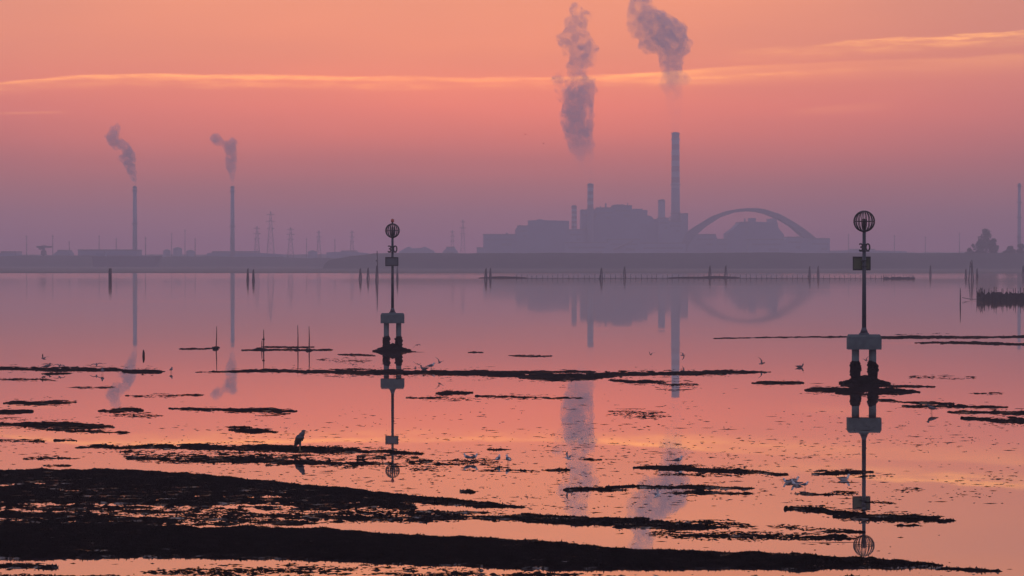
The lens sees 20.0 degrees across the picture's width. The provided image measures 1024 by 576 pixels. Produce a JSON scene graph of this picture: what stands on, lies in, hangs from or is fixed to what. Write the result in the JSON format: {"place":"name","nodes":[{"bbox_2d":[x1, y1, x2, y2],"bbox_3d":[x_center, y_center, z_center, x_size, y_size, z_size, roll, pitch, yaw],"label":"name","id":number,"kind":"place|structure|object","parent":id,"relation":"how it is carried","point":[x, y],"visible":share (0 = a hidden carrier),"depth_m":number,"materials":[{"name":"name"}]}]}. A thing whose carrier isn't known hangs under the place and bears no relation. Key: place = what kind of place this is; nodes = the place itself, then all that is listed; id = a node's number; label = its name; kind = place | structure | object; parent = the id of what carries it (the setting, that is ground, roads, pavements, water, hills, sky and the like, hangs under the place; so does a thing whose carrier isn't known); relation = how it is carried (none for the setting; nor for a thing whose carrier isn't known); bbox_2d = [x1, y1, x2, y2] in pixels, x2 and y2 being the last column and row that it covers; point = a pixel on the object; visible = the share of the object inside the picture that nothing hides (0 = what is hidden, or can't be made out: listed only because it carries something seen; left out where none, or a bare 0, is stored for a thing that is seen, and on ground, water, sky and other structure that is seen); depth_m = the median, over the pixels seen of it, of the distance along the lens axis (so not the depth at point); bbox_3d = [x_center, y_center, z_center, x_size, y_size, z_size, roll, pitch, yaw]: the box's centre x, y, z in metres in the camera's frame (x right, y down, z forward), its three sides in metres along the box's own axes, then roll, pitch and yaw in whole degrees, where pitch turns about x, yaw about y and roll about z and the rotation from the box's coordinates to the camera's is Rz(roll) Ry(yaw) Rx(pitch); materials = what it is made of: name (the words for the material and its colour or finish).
{"place":"outdoors","nodes":[
{"label":"outdoors","id":0,"kind":"place"},
{"bbox_2d":[0,255,337,266],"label":"shore terrain","id":1,"kind":"structure","parent":0,"point":[86,261],"depth_m":3091.68,"materials":[{"name":"grey plant"}]},
{"bbox_2d":[36,245,51,255],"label":"loading crane","id":2,"kind":"object","parent":1,"relation":"on","point":[43,251],"visible":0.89,"depth_m":3298.24,"materials":[{"name":"metal"}]},
{"bbox_2d":[480,276,524,277],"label":"mud island","id":3,"kind":"structure","parent":0,"point":[503,277],"depth_m":1257.93,"materials":[{"name":"brown soil"}]},
{"bbox_2d":[0,267,1021,272],"bbox_3d":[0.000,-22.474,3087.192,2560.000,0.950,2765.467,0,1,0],"label":"shore","id":4,"kind":"structure","parent":0,"point":[159,270],"depth_m":2021.42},
{"bbox_2d":[0,251,22,255],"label":"storage shed","id":5,"kind":"structure","parent":4,"relation":"on","point":[10,253],"depth_m":3399.78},
{"bbox_2d":[53,250,73,255],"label":"storage shed","id":6,"kind":"structure","parent":4,"relation":"on","point":[65,252],"depth_m":3599.77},
{"bbox_2d":[77,249,141,255],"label":"storage shed","id":7,"kind":"structure","parent":4,"relation":"on","point":[112,252],"depth_m":3419.74,"materials":[{"name":"grey metal"}]},
{"bbox_2d":[92,250,161,266],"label":"moored ship","id":8,"kind":"object","parent":4,"relation":"on","point":[102,260],"visible":0.96,"depth_m":2990.89,"materials":[{"name":"paint"}]},
{"bbox_2d":[133,186,136,248],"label":"chimney","id":9,"kind":"object","parent":4,"relation":"on","point":[134,217],"visible":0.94,"depth_m":3597.11,"materials":[{"name":"concrete"}]},
{"bbox_2d":[163,249,170,256],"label":"storage tank","id":10,"kind":"object","parent":4,"relation":"on","point":[166,252],"visible":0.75,"depth_m":3895.56,"materials":[{"name":"grey metal"}]},
{"bbox_2d":[173,247,181,256],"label":"storage tank","id":11,"kind":"object","parent":4,"relation":"on","point":[177,251],"visible":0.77,"depth_m":3944.53,"materials":[{"name":"grey metal"}]},
{"bbox_2d":[186,250,194,256],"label":"storage tank","id":12,"kind":"object","parent":4,"relation":"on","point":[190,252],"visible":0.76,"depth_m":3895.13,"materials":[{"name":"grey metal"}]},
{"bbox_2d":[229,186,235,256],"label":"chimney","id":13,"kind":"object","parent":4,"relation":"on","point":[232,225],"visible":0.95,"depth_m":3597.30,"materials":[{"name":"concrete"}]},
{"bbox_2d":[207,251,284,256],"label":"storage shed","id":14,"kind":"structure","parent":4,"relation":"on","point":[239,253],"depth_m":3699.76,"materials":[{"name":"grey metal"}]},
{"bbox_2d":[253,226,260,250],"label":"power pylon","id":15,"kind":"object","parent":4,"relation":"on","point":[257,240],"visible":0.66,"depth_m":3899.32,"materials":[{"name":"metal"}]},
{"bbox_2d":[266,211,275,253],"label":"power pylon","id":16,"kind":"object","parent":4,"relation":"on","point":[272,233],"visible":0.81,"depth_m":3899.12,"materials":[{"name":"metal"}]},
{"bbox_2d":[286,227,294,257],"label":"power pylon","id":17,"kind":"object","parent":4,"relation":"on","point":[291,242],"visible":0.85,"depth_m":3799.36,"materials":[{"name":"metal"}]},
{"bbox_2d":[308,250,316,257],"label":"storage tank","id":18,"kind":"object","parent":4,"relation":"on","point":[312,253],"visible":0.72,"depth_m":3894.22,"materials":[{"name":"grey metal"}]},
{"bbox_2d":[316,230,320,257],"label":"power pylon","id":19,"kind":"object","parent":4,"relation":"on","point":[319,236],"visible":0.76,"depth_m":3998.68,"materials":[{"name":"metal"}]},
{"bbox_2d":[326,250,368,257],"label":"storage shed","id":20,"kind":"structure","parent":4,"relation":"on","point":[344,253],"depth_m":3949.73,"materials":[{"name":"grey metal"}]},
{"bbox_2d":[350,231,353,249],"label":"power pylon","id":21,"kind":"object","parent":4,"relation":"on","point":[352,236],"visible":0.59,"depth_m":3998.65,"materials":[{"name":"metal"}]},
{"bbox_2d":[399,247,434,252],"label":"storage shed","id":22,"kind":"structure","parent":4,"relation":"on","point":[417,250],"depth_m":3899.70,"materials":[{"name":"grey metal"}]},
{"bbox_2d":[443,247,457,252],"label":"storage shed","id":23,"kind":"structure","parent":4,"relation":"on","point":[450,250],"depth_m":3899.69,"materials":[{"name":"grey metal"}]},
{"bbox_2d":[460,219,464,252],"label":"power pylon","id":24,"kind":"object","parent":4,"relation":"on","point":[462,221],"visible":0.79,"depth_m":3998.36,"materials":[{"name":"metal"}]},
{"bbox_2d":[477,247,484,252],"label":"industrial hall","id":25,"kind":"structure","parent":4,"relation":"on","point":[480,249],"depth_m":4059.68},
{"bbox_2d":[483,233,515,252],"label":"industrial hall","id":26,"kind":"structure","parent":4,"relation":"on","point":[499,243],"depth_m":4079.57,"materials":[{"name":"concrete"}]},
{"bbox_2d":[515,219,568,252],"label":"industrial hall","id":27,"kind":"structure","parent":4,"relation":"on","point":[541,236],"depth_m":4099.49,"materials":[{"name":"concrete"}]},
{"bbox_2d":[571,205,576,228],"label":"chimney","id":28,"kind":"object","parent":4,"relation":"on","point":[574,216],"visible":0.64,"depth_m":4106.12,"materials":[{"name":"concrete"}]},
{"bbox_2d":[568,229,582,241],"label":"industrial hall","id":29,"kind":"structure","parent":4,"relation":"on","point":[575,235],"depth_m":4089.45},
{"bbox_2d":[587,183,593,241],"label":"chimney","id":30,"kind":"object","parent":4,"relation":"on","point":[590,226],"visible":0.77,"depth_m":4115.81,"materials":[{"name":"concrete"}]},
{"bbox_2d":[580,203,657,241],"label":"industrial hall","id":31,"kind":"structure","parent":4,"relation":"on","point":[620,221],"depth_m":4129.33,"materials":[{"name":"concrete"}]},
{"bbox_2d":[564,239,685,252],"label":"industrial hall","id":32,"kind":"structure","parent":4,"relation":"on","point":[623,246],"depth_m":3999.62,"materials":[{"name":"grey metal"}]},
{"bbox_2d":[658,199,664,241],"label":"chimney","id":33,"kind":"object","parent":4,"relation":"on","point":[661,207],"visible":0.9,"depth_m":4115.36,"materials":[{"name":"concrete"}]},
{"bbox_2d":[657,213,687,252],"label":"industrial hall","id":34,"kind":"structure","parent":4,"relation":"on","point":[673,231],"depth_m":4109.39,"materials":[{"name":"concrete"}]},
{"bbox_2d":[670,132,680,220],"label":"chimney","id":35,"kind":"object","parent":4,"relation":"on","point":[675,184],"visible":0.77,"depth_m":4143.61,"materials":[{"name":"concrete"}]},
{"bbox_2d":[688,234,727,252],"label":"industrial hall","id":36,"kind":"structure","parent":4,"relation":"on","point":[705,243],"depth_m":4169.59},
{"bbox_2d":[681,208,815,251],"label":"arch hall","id":37,"kind":"structure","parent":4,"relation":"on","point":[694,231],"depth_m":4039.30,"materials":[{"name":"grey metal"}]},
{"bbox_2d":[723,218,783,252],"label":"industrial hall","id":38,"kind":"structure","parent":4,"relation":"on","point":[737,234],"depth_m":4199.45,"materials":[{"name":"concrete"}]},
{"bbox_2d":[746,237,829,252],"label":"industrial hall","id":39,"kind":"structure","parent":4,"relation":"on","point":[799,245],"depth_m":3979.62,"materials":[{"name":"grey metal"}]},
{"bbox_2d":[829,249,906,252],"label":"storage shed","id":40,"kind":"structure","parent":4,"relation":"on","point":[857,251],"depth_m":3799.72,"materials":[{"name":"grey metal"}]},
{"bbox_2d":[1016,183,1021,248],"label":"chimney","id":41,"kind":"object","parent":4,"relation":"on","point":[1019,216],"visible":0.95,"depth_m":3597.59,"materials":[{"name":"concrete"}]},
{"bbox_2d":[0,273,1023,575],"bbox_3d":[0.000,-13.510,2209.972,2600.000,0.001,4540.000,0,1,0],"label":"water","id":42,"kind":"structure","parent":0,"point":[566,321],"depth_m":166.23,"materials":[{"name":"pink liquid"}]},
{"bbox_2d":[108,268,111,281],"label":"mooring post","id":43,"kind":"object","parent":42,"relation":"in","point":[110,275],"visible":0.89,"depth_m":1061.94,"materials":[{"name":"brown wood"}]},
{"bbox_2d":[213,326,218,348],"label":"stake","id":44,"kind":"object","parent":42,"relation":"in","point":[216,340],"visible":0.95,"depth_m":260.02,"materials":[{"name":"brown wood"}]},
{"bbox_2d":[261,330,265,348],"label":"stake","id":45,"kind":"object","parent":42,"relation":"in","point":[263,339],"visible":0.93,"depth_m":257.71,"materials":[{"name":"brown wood"}]},
{"bbox_2d":[375,251,378,280],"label":"mooring post","id":46,"kind":"object","parent":42,"relation":"in","point":[376,276],"visible":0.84,"depth_m":1116.90,"materials":[{"name":"brown wood"}]},
{"bbox_2d":[462,453,472,461],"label":"gull","id":47,"kind":"object","parent":42,"relation":"on","point":[466,456],"visible":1,"depth_m":114.91,"materials":[{"name":"white"}]},
{"bbox_2d":[0,349,1023,575],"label":"floating weed","id":48,"kind":"object","parent":42,"relation":"on","point":[239,570],"visible":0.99,"depth_m":98.91,"materials":[{"name":"black plant"}]},
{"bbox_2d":[565,451,575,459],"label":"gull","id":49,"kind":"object","parent":42,"relation":"on","point":[568,458],"visible":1,"depth_m":108.02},
{"bbox_2d":[648,488,661,497],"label":"gull","id":50,"kind":"object","parent":42,"relation":"on","point":[657,494],"visible":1,"depth_m":84.03,"materials":[{"name":"white"}]},
{"bbox_2d":[670,456,682,460],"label":"gull","id":51,"kind":"object","parent":42,"relation":"on","point":[679,459],"visible":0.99,"depth_m":113.08,"materials":[{"name":"white"}]},
{"bbox_2d":[516,274,882,278],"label":"net fence","id":52,"kind":"object","parent":42,"relation":"in","point":[697,278],"visible":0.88,"depth_m":1226.92,"materials":[{"name":"brown wood"}]},
{"bbox_2d":[791,479,802,484],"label":"gull","id":53,"kind":"object","parent":42,"relation":"on","point":[796,483],"visible":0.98,"depth_m":103.17,"materials":[{"name":"white"}]},
{"bbox_2d":[836,471,850,479],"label":"gull","id":54,"kind":"object","parent":42,"relation":"on","point":[843,478],"visible":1,"depth_m":105.40,"materials":[{"name":"white"}]},
{"bbox_2d":[883,275,914,278],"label":"fish trap","id":55,"kind":"object","parent":42,"relation":"in","point":[894,277],"visible":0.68,"depth_m":1209.98,"materials":[{"name":"brown wood"}]},
{"bbox_2d":[927,404,937,409],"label":"gull","id":56,"kind":"object","parent":42,"relation":"on","point":[931,407],"visible":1,"depth_m":151.16,"materials":[{"name":"grey"}]},
{"bbox_2d":[968,260,973,280],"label":"mooring post","id":57,"kind":"object","parent":42,"relation":"in","point":[971,265],"visible":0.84,"depth_m":1117.00,"materials":[{"name":"brown wood"}]},
{"bbox_2d":[962,287,1023,299],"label":"fish trap","id":58,"kind":"object","parent":42,"relation":"in","point":[981,295],"visible":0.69,"depth_m":573.10,"materials":[{"name":"brown wood"}]},
{"bbox_2d":[0,333,1023,575],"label":"mudflat terrain","id":59,"kind":"structure","parent":0,"point":[534,375],"depth_m":92.88,"materials":[{"name":"brown soil"}]},
{"bbox_2d":[294,430,307,450],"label":"heron","id":60,"kind":"object","parent":59,"relation":"on","point":[299,438],"visible":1,"depth_m":120.47},
{"bbox_2d":[375,219,410,350],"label":"channel marker","id":61,"kind":"object","parent":59,"relation":"on","point":[392,316],"visible":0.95,"depth_m":254.45,"materials":[{"name":"metal"}]},
{"bbox_2d":[0,425,998,575],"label":"seaweed","id":62,"kind":"object","parent":59,"relation":"on","point":[473,541],"visible":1,"depth_m":82.61,"materials":[{"name":"black plant"}]},
{"bbox_2d":[839,211,890,384],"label":"channel marker","id":63,"kind":"object","parent":59,"relation":"on","point":[863,339],"visible":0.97,"depth_m":187.49,"materials":[{"name":"metal"}]},
{"bbox_2d":[0,0,1023,255],"label":"sky","id":64,"kind":"structure","parent":0,"point":[335,118],"materials":[{"name":"pink"}]},
{"bbox_2d":[22,252,1002,257],"bbox_3d":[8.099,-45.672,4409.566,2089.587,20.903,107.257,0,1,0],"label":"back terrain","id":65,"kind":"structure","parent":0,"point":[304,256],"depth_m":4397.57,"materials":[{"name":"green plant"}]},
{"bbox_2d":[322,252,1023,268],"bbox_3d":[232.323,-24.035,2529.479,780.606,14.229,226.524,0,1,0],"label":"dike terrain","id":66,"kind":"structure","parent":0,"point":[768,260],"depth_m":2451.17,"materials":[{"name":"grey plant"}]},
{"bbox_2d":[965,247,974,252],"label":"tree","id":67,"kind":"object","parent":66,"relation":"on","point":[969,250],"visible":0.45,"depth_m":2537.78,"materials":[{"name":"green plant"}]},
{"bbox_2d":[971,239,983,252],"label":"tree","id":68,"kind":"object","parent":66,"relation":"on","point":[976,245],"visible":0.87,"depth_m":2549.00,"materials":[{"name":"green plant"}]},
{"bbox_2d":[978,228,994,252],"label":"tree","id":69,"kind":"object","parent":66,"relation":"on","point":[984,244],"visible":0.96,"depth_m":2538.31,"materials":[{"name":"green plant"}]},
{"bbox_2d":[989,238,998,252],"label":"tree","id":70,"kind":"object","parent":66,"relation":"on","point":[995,248],"visible":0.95,"depth_m":2548.02,"materials":[{"name":"green plant"}]},
{"bbox_2d":[1001,246,1016,252],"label":"tree","id":71,"kind":"object","parent":66,"relation":"on","point":[1009,249],"visible":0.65,"depth_m":2538.17,"materials":[{"name":"green plant"}]},
{"bbox_2d":[1016,243,1023,252],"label":"tree","id":72,"kind":"object","parent":66,"relation":"on","point":[1021,248],"visible":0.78,"depth_m":2538.03,"materials":[{"name":"green plant"}]},
{"bbox_2d":[669,277,721,277],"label":"mud island","id":73,"kind":"structure","parent":0,"point":[695,277],"depth_m":1257.10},
{"bbox_2d":[704,276,739,277],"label":"mud island","id":74,"kind":"structure","parent":0,"point":[723,276],"depth_m":1277.22,"materials":[{"name":"brown soil"}]}
]}

